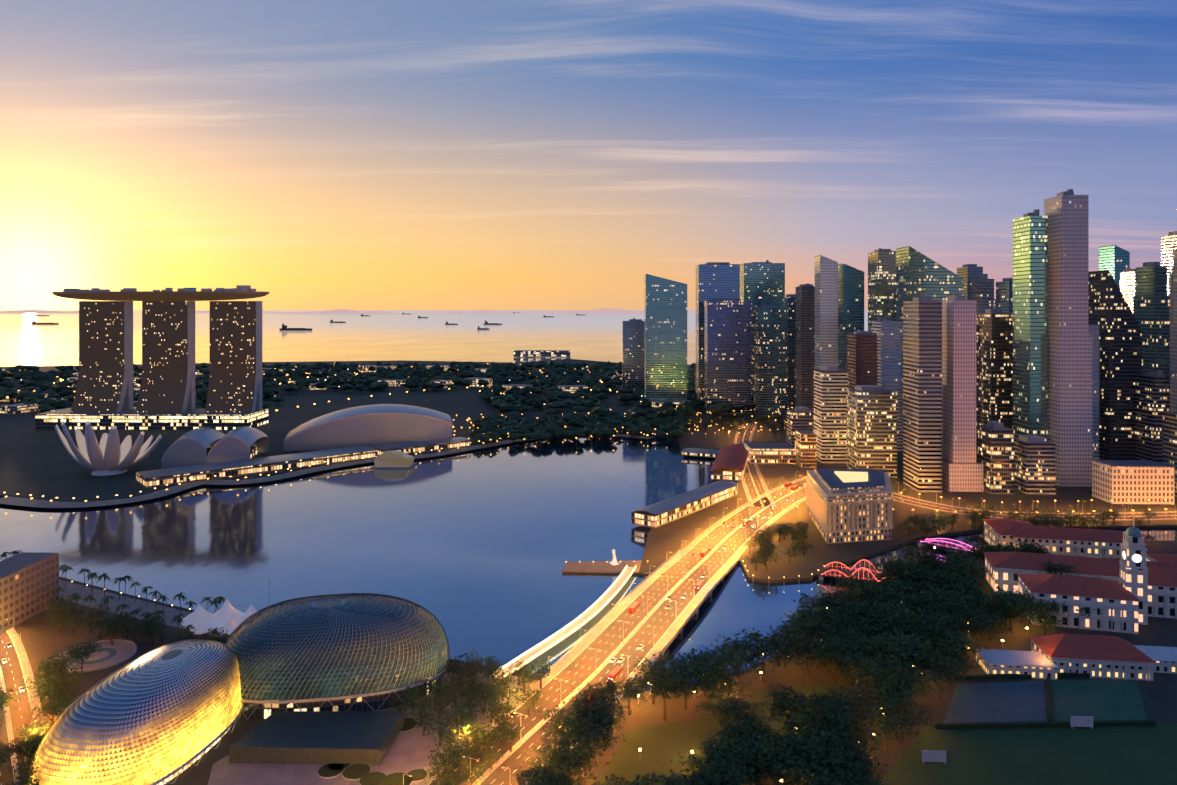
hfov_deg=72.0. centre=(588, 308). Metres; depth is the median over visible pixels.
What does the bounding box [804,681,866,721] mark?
tree
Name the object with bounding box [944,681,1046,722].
blue courts
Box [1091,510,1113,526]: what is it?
tree
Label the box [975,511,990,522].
tree
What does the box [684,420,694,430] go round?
tree
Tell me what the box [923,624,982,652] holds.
tree
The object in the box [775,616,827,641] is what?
tree
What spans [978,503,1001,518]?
tree
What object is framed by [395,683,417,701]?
tree
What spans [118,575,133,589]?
tree
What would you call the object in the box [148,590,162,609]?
tree
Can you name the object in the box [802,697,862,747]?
tree
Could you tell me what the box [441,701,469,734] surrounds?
tree
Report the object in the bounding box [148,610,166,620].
tree
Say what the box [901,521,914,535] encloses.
tree
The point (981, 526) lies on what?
tree
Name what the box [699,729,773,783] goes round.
tree
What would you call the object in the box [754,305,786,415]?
skyscraper
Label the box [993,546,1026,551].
tree
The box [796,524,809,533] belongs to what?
tree
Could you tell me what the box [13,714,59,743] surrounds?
tree
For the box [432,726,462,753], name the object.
tree
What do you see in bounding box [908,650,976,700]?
tree
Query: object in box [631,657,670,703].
tree
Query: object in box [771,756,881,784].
tree
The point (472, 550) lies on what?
bay water
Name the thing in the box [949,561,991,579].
tree
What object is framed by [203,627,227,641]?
tree
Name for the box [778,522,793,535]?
tree
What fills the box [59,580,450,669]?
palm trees
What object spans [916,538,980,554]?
cavenagh bridge
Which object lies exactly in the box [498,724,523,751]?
tree
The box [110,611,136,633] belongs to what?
tree
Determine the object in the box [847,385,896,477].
office building
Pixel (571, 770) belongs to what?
tree
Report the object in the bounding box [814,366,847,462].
office building
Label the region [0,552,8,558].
tree
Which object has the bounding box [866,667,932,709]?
tree
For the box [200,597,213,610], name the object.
tree
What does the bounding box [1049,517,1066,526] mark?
tree
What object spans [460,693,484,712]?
tree
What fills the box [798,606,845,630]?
tree
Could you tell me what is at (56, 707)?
tree
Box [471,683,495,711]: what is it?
tree
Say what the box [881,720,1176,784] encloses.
padang lawn
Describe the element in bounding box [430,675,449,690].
tree
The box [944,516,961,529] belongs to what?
tree
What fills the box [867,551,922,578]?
tree
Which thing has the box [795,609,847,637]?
tree
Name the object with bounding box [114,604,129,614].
tree
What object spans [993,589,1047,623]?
tree
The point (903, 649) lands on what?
tree
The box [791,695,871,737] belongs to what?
tree
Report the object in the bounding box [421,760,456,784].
tree
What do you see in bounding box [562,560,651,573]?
merlion pier
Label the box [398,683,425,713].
tree
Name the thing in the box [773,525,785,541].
tree
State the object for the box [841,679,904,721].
tree
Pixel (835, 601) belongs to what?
tree
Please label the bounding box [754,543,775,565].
tree
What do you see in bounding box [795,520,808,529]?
tree
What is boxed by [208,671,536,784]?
esplanade plaza paving
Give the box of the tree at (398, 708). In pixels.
[388,696,409,716]
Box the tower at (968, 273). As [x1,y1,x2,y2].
[957,264,982,299]
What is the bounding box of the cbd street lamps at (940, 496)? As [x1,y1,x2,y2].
[655,408,1166,524]
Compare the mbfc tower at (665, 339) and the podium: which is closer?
the podium
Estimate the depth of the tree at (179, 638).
404.91 m
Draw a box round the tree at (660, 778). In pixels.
[597,771,670,784]
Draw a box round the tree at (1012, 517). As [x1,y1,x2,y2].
[1000,511,1023,519]
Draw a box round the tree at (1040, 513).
[1029,508,1051,518]
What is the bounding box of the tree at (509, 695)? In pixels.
[494,683,519,702]
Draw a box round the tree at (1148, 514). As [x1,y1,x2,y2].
[1141,510,1156,523]
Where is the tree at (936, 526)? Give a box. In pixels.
[925,519,946,535]
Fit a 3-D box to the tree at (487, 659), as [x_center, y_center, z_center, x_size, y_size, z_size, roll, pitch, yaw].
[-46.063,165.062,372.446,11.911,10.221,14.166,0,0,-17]
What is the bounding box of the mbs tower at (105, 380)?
[70,301,132,411]
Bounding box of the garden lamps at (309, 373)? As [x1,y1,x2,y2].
[18,363,677,409]
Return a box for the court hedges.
[935,672,1155,728]
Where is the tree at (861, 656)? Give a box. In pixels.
[823,647,872,680]
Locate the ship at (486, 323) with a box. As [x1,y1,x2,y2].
[484,320,501,324]
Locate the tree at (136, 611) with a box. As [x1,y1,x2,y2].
[129,608,141,625]
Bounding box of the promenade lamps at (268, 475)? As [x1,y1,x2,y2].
[5,432,647,501]
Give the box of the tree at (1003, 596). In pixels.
[980,586,1043,630]
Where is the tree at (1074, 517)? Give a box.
[1059,510,1083,527]
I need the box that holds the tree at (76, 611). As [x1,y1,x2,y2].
[56,602,87,627]
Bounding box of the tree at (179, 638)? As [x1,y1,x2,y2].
[175,630,194,640]
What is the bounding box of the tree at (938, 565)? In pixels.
[916,559,947,572]
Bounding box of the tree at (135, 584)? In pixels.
[129,582,141,602]
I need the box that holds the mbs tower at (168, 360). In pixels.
[136,301,194,411]
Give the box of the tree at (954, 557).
[941,551,982,567]
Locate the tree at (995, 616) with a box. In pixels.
[967,610,1014,640]
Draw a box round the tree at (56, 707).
[23,691,77,723]
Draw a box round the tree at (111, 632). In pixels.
[94,618,128,644]
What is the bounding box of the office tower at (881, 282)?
[868,248,895,333]
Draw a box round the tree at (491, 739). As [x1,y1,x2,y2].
[465,723,505,754]
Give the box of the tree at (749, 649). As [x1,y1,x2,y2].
[706,635,762,682]
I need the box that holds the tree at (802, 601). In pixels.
[793,593,840,611]
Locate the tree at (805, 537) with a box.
[795,529,814,545]
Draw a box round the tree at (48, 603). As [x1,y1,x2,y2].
[40,597,64,613]
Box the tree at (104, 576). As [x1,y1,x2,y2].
[96,573,111,597]
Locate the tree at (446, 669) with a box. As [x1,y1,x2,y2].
[437,656,453,679]
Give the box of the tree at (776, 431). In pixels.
[771,428,781,437]
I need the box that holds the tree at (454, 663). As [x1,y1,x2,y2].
[447,656,463,681]
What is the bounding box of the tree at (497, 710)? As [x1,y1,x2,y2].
[484,701,513,732]
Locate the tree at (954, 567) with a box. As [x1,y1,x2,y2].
[934,553,986,581]
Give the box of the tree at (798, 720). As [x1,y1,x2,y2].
[773,707,858,751]
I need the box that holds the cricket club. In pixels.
[976,634,1176,680]
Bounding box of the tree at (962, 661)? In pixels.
[930,646,981,683]
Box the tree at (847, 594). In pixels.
[832,587,867,601]
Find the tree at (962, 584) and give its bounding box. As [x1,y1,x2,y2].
[937,575,985,597]
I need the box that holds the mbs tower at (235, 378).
[205,301,261,411]
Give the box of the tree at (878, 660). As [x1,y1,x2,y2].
[854,655,907,686]
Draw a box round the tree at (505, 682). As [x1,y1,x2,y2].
[495,670,515,691]
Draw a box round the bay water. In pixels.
[0,310,1176,690]
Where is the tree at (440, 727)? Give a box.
[424,712,452,746]
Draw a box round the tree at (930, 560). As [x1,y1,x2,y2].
[900,543,948,585]
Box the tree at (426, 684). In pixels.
[418,677,436,696]
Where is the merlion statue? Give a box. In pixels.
[610,549,618,564]
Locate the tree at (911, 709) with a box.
[867,691,941,739]
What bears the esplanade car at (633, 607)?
on the esplanade road at (575, 666)
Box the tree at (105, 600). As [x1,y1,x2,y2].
[100,595,114,617]
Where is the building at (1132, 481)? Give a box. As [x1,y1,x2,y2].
[1092,460,1173,503]
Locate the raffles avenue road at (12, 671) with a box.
[0,627,45,784]
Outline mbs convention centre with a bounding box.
[284,404,451,450]
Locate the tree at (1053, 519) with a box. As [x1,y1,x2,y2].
[1046,516,1064,526]
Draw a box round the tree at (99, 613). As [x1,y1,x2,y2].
[87,603,114,623]
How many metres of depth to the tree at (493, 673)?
362.02 m
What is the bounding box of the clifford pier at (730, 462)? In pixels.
[710,444,748,480]
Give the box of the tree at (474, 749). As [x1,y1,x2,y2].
[462,734,491,764]
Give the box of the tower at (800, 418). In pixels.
[787,406,813,447]
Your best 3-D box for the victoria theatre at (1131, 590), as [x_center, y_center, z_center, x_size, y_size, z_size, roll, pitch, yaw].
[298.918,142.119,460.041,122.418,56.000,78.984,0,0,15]
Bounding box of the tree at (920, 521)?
[915,518,930,531]
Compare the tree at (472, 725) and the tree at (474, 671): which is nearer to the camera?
the tree at (472, 725)
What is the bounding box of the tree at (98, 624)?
[88,615,109,638]
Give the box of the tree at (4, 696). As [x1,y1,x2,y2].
[0,682,20,717]
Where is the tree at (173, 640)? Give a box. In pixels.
[160,637,176,644]
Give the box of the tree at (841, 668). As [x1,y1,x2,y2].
[826,653,878,689]
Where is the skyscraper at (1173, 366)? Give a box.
[1170,246,1176,411]
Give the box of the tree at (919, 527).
[915,522,929,537]
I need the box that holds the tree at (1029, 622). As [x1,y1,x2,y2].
[1022,594,1050,623]
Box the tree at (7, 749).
[0,739,20,765]
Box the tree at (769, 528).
[759,526,775,536]
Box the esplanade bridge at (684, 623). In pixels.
[550,550,739,687]
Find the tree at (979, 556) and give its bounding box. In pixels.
[960,542,998,570]
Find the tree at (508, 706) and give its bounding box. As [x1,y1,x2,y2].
[498,697,516,719]
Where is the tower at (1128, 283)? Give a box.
[1120,268,1135,312]
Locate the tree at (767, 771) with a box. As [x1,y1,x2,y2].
[731,730,794,783]
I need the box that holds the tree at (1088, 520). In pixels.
[1071,512,1091,528]
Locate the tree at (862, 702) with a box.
[822,689,877,722]
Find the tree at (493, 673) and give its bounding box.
[476,659,507,686]
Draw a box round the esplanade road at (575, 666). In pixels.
[413,477,805,784]
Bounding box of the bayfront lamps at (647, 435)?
[453,407,792,439]
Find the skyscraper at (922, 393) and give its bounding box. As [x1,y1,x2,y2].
[903,295,982,492]
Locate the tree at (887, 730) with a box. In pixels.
[857,702,921,750]
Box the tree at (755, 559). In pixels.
[745,554,765,570]
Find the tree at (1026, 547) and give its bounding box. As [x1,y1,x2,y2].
[1004,538,1048,553]
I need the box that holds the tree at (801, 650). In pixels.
[775,626,843,681]
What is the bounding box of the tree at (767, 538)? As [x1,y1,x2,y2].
[754,530,773,544]
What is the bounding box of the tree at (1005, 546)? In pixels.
[987,541,1021,551]
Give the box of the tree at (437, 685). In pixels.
[422,676,445,704]
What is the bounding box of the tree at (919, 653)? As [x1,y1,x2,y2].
[886,635,936,677]
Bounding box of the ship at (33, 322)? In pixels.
[29,319,58,324]
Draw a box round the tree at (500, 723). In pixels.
[487,713,522,746]
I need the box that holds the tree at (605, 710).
[575,696,631,754]
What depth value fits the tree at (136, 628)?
408.93 m
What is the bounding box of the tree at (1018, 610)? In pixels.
[989,597,1031,632]
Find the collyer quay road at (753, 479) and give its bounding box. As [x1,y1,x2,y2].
[734,422,776,507]
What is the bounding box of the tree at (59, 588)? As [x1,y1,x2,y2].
[49,585,65,607]
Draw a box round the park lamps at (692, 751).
[637,601,1027,781]
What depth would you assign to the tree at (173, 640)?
397.22 m
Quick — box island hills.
[0,308,695,313]
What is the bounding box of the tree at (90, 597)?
[82,594,96,616]
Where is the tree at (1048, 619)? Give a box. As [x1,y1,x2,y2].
[1029,612,1070,635]
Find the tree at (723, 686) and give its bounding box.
[697,669,755,705]
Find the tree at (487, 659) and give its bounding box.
[478,654,499,678]
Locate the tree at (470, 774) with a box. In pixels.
[453,760,489,784]
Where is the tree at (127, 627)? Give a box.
[111,618,137,639]
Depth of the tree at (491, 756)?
298.19 m
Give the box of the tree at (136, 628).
[119,622,153,644]
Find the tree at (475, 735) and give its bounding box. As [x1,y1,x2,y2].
[466,721,489,748]
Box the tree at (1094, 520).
[1084,513,1112,528]
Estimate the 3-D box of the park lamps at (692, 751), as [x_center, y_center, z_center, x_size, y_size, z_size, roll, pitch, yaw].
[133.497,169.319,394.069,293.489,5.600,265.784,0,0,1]
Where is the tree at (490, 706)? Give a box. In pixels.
[478,695,503,722]
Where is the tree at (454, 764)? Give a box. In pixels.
[439,741,477,782]
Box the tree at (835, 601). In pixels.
[805,590,850,613]
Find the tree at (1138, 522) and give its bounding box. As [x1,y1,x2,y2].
[1130,516,1145,528]
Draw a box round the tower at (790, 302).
[784,294,795,409]
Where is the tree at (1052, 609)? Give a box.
[1020,595,1066,617]
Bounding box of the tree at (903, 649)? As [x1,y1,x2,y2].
[873,632,944,680]
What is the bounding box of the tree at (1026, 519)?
[1017,510,1037,521]
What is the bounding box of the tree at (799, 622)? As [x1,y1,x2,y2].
[783,612,828,637]
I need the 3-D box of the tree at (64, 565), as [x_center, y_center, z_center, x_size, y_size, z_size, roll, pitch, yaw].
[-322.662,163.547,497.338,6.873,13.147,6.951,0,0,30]
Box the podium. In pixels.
[35,408,267,430]
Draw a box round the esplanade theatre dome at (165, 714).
[29,639,242,784]
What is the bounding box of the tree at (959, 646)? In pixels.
[926,627,989,660]
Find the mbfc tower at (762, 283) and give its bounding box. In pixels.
[740,260,784,395]
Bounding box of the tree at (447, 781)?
[436,776,461,784]
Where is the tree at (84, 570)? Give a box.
[77,568,90,588]
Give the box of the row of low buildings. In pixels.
[514,350,570,356]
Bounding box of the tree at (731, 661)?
[698,641,764,696]
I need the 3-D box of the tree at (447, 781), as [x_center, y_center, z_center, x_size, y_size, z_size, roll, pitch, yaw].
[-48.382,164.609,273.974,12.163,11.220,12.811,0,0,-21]
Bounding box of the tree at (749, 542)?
[742,539,755,553]
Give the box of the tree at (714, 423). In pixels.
[709,418,720,429]
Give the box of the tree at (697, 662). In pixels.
[673,645,745,696]
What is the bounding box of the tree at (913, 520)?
[903,514,921,530]
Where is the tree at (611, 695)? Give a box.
[558,679,631,722]
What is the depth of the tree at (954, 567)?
482.35 m
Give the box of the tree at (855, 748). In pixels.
[807,730,887,783]
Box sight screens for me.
[922,716,1092,764]
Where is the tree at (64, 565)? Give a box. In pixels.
[59,564,67,585]
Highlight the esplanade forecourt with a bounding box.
[52,639,136,672]
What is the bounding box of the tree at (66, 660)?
[34,651,79,672]
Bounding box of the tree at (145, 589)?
[141,586,152,606]
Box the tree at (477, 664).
[453,649,483,677]
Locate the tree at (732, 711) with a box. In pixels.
[691,689,764,729]
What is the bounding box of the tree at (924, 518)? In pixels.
[917,514,932,526]
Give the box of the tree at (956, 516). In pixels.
[945,512,959,520]
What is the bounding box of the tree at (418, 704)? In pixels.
[404,691,436,725]
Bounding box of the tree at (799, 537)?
[789,530,807,543]
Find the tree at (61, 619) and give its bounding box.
[46,608,73,632]
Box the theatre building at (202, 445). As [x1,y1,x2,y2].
[161,426,267,468]
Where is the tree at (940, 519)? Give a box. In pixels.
[929,512,947,530]
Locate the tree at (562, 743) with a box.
[536,711,626,784]
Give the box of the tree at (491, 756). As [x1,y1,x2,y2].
[475,744,503,769]
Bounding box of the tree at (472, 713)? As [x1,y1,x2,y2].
[454,706,481,731]
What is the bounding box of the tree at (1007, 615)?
[996,599,1018,626]
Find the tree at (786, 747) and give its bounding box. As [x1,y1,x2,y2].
[762,727,831,780]
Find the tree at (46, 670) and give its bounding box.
[26,658,81,686]
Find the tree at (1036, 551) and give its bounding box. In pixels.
[1022,548,1049,553]
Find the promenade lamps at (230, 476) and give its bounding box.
[3,432,652,498]
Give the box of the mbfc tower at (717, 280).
[696,262,739,405]
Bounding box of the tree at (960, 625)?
[942,615,980,639]
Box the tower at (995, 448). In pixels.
[976,421,1013,493]
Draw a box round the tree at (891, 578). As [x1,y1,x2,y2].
[873,571,919,590]
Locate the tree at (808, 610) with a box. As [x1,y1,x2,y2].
[780,605,821,622]
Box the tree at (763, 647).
[728,628,795,681]
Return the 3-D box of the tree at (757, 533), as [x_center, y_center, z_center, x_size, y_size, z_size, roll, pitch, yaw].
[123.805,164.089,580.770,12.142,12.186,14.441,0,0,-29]
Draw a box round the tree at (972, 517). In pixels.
[963,513,979,524]
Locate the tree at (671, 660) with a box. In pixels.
[644,650,707,688]
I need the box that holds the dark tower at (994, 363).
[976,307,1012,428]
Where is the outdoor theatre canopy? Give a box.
[181,600,256,634]
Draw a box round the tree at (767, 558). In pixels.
[752,547,781,570]
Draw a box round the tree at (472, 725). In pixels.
[448,716,489,751]
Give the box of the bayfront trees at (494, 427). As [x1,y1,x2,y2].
[469,413,689,444]
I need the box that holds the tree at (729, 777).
[667,752,756,784]
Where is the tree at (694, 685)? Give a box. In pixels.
[654,662,722,708]
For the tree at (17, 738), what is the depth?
302.53 m
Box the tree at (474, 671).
[455,658,486,686]
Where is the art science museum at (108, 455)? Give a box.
[55,421,161,475]
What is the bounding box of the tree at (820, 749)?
[779,730,862,781]
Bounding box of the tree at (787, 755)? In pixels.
[742,733,848,784]
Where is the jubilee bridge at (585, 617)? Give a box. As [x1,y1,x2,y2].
[495,565,635,678]
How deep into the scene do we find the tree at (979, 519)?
611.67 m
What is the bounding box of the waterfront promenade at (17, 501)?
[0,434,653,507]
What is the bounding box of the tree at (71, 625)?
[61,614,81,633]
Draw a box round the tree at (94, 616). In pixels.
[75,611,97,633]
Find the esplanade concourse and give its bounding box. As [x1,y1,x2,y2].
[229,711,403,764]
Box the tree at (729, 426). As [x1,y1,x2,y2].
[724,422,734,433]
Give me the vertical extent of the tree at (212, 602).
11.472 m
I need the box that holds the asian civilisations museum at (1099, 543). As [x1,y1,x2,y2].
[983,519,1176,563]
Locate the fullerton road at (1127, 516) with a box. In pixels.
[892,492,1176,520]
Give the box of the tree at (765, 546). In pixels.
[758,541,774,550]
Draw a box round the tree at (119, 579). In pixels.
[112,577,126,599]
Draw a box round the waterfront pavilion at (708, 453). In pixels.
[681,448,719,457]
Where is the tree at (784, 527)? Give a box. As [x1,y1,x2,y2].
[777,523,791,538]
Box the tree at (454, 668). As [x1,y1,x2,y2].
[441,662,471,688]
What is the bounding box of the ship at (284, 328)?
[279,324,311,330]
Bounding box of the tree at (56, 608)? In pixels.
[38,603,73,623]
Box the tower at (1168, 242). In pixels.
[1161,231,1176,322]
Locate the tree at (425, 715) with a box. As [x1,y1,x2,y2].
[410,710,436,735]
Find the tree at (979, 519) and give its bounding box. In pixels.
[974,516,983,534]
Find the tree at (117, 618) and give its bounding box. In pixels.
[100,615,126,638]
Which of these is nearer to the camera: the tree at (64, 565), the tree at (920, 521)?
the tree at (64, 565)
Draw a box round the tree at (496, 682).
[479,676,505,692]
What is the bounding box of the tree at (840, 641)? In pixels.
[810,631,863,667]
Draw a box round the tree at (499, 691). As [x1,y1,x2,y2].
[477,684,508,706]
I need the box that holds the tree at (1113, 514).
[1107,509,1120,524]
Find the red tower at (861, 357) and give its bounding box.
[847,331,876,388]
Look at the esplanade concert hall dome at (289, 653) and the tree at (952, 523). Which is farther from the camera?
the tree at (952, 523)
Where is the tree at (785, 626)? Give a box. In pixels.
[768,622,812,662]
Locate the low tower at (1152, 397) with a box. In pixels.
[1135,370,1169,462]
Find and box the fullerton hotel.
[806,468,892,543]
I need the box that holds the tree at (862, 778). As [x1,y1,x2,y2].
[831,748,890,784]
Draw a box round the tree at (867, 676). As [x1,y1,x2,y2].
[844,652,921,702]
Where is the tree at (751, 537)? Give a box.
[747,532,757,546]
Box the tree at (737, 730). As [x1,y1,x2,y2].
[697,721,764,773]
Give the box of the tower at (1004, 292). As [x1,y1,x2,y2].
[996,278,1012,313]
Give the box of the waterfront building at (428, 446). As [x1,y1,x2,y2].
[371,437,469,455]
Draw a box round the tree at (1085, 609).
[1071,606,1093,615]
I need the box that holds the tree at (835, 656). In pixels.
[806,638,860,681]
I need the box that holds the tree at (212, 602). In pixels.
[208,601,221,611]
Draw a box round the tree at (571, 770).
[514,742,609,784]
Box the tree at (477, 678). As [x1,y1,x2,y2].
[463,673,488,697]
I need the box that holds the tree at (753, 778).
[699,746,774,784]
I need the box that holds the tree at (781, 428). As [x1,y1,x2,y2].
[777,425,786,435]
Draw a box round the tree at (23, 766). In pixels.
[10,755,38,784]
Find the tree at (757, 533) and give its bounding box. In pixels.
[755,529,772,544]
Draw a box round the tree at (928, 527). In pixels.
[918,525,934,538]
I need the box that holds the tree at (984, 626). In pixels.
[960,612,1007,648]
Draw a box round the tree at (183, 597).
[172,592,187,613]
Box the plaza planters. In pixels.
[318,718,426,784]
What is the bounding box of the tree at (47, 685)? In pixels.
[22,670,90,697]
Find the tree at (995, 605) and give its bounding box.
[978,593,1014,623]
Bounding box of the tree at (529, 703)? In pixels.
[514,687,548,716]
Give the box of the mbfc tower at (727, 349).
[704,298,751,412]
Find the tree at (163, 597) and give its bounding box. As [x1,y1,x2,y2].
[156,595,168,611]
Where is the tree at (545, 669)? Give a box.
[524,660,555,688]
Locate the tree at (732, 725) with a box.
[718,716,776,749]
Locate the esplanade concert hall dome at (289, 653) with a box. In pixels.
[224,593,450,719]
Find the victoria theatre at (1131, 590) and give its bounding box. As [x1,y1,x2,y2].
[983,518,1176,633]
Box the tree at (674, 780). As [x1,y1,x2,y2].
[643,771,717,784]
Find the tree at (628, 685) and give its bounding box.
[600,674,651,714]
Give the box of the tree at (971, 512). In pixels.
[959,503,986,523]
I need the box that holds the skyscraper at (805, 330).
[796,283,814,410]
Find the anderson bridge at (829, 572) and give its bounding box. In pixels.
[816,560,890,584]
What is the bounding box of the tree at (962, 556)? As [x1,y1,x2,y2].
[945,548,981,571]
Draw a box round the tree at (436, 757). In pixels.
[427,743,459,775]
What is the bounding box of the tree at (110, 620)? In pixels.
[101,614,118,630]
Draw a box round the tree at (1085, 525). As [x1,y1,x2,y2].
[1075,518,1095,528]
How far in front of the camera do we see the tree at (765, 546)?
555.39 m
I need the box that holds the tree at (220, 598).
[211,596,225,609]
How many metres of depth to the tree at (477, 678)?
352.95 m
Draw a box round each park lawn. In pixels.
[599,715,727,784]
[739,683,848,743]
[976,582,1023,621]
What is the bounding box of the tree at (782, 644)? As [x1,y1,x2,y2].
[765,629,800,667]
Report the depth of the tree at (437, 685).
346.60 m
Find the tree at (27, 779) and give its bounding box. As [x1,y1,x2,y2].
[6,770,39,784]
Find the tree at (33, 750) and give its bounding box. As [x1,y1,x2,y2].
[12,731,46,767]
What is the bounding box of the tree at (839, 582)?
[830,573,865,594]
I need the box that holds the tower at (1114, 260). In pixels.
[1099,245,1129,289]
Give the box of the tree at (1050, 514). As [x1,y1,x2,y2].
[1042,509,1061,523]
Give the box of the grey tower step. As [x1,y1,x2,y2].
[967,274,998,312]
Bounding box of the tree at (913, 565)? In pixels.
[880,560,927,583]
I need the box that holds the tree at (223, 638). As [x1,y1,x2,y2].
[215,632,228,642]
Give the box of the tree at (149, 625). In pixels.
[138,617,167,632]
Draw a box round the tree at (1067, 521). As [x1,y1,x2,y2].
[1060,515,1074,527]
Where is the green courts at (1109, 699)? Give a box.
[1051,679,1146,720]
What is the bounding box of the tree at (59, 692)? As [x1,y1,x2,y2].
[33,683,80,715]
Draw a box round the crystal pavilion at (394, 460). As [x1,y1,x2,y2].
[370,451,416,468]
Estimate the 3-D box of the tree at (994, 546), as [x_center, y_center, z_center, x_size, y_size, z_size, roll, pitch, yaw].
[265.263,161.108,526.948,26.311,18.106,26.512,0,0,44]
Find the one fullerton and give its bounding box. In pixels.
[631,480,738,527]
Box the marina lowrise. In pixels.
[0,365,695,414]
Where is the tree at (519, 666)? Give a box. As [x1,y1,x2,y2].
[506,658,531,684]
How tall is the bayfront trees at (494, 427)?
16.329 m
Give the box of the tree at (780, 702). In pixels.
[755,683,820,736]
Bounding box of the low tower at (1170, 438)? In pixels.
[1163,412,1176,496]
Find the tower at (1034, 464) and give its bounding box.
[1014,435,1055,493]
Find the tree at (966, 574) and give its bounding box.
[936,570,984,589]
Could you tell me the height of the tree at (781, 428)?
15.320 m
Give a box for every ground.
[0,359,1176,582]
[14,540,1176,784]
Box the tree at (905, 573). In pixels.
[879,556,937,583]
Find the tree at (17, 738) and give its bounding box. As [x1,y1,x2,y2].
[8,729,49,759]
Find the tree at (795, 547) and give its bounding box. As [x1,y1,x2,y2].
[788,541,801,553]
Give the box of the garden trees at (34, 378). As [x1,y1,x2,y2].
[0,360,754,417]
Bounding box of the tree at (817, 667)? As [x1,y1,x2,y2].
[796,635,839,669]
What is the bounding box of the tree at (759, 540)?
[753,536,771,552]
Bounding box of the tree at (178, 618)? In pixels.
[170,614,184,639]
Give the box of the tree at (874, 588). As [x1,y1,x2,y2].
[858,579,893,600]
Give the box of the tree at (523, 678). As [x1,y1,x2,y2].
[510,668,537,693]
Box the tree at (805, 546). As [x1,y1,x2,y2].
[796,540,815,555]
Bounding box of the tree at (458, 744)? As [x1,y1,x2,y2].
[441,740,471,768]
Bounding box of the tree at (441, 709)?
[428,698,450,718]
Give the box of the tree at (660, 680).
[637,665,692,720]
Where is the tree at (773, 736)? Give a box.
[735,718,792,756]
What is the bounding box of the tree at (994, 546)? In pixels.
[976,541,1018,553]
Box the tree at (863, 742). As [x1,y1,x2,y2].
[822,719,886,766]
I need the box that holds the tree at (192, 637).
[178,633,203,639]
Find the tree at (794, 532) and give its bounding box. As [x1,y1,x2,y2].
[785,527,802,541]
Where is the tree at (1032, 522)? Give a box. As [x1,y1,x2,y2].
[1028,513,1050,525]
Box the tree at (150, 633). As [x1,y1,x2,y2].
[136,623,163,645]
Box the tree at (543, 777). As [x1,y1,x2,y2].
[512,760,574,784]
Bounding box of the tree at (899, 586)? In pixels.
[880,576,925,599]
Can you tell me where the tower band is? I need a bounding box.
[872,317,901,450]
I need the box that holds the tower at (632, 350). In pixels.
[622,318,643,387]
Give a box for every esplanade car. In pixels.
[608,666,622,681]
[628,602,639,613]
[695,580,703,590]
[700,549,707,556]
[742,519,749,525]
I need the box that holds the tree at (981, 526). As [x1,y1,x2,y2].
[969,520,983,536]
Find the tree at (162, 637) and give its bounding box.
[150,626,174,645]
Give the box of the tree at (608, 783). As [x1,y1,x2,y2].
[586,772,647,784]
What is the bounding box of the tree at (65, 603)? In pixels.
[46,594,73,612]
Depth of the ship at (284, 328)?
6334.81 m
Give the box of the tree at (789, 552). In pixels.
[782,548,797,562]
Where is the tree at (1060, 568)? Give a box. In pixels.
[1039,559,1076,575]
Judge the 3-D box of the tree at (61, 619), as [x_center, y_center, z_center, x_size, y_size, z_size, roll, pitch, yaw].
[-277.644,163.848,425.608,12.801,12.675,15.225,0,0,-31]
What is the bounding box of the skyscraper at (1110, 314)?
[1088,270,1141,459]
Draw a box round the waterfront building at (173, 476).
[136,446,377,487]
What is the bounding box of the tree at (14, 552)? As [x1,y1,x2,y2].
[8,550,21,556]
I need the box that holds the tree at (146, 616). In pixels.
[140,611,153,621]
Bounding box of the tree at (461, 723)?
[448,713,479,740]
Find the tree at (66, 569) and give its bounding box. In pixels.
[59,566,73,588]
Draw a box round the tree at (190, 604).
[185,600,196,613]
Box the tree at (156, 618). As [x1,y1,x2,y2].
[137,613,168,625]
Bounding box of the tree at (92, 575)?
[87,572,97,594]
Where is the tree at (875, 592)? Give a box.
[848,576,905,602]
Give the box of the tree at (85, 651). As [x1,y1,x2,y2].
[58,639,102,668]
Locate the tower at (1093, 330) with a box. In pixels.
[1088,325,1098,459]
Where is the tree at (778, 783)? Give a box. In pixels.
[754,778,791,784]
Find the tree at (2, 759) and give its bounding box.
[0,740,19,771]
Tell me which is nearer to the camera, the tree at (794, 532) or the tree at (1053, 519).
the tree at (794, 532)
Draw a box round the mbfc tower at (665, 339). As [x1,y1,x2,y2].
[644,274,686,407]
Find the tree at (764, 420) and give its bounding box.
[757,416,767,425]
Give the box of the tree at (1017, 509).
[1005,506,1027,518]
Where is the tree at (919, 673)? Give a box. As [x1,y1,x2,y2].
[879,654,948,708]
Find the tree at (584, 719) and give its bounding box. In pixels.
[538,691,620,758]
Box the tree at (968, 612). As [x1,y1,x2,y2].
[952,605,997,639]
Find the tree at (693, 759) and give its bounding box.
[669,746,750,783]
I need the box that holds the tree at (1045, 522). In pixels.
[1030,516,1052,526]
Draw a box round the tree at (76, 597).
[68,595,81,603]

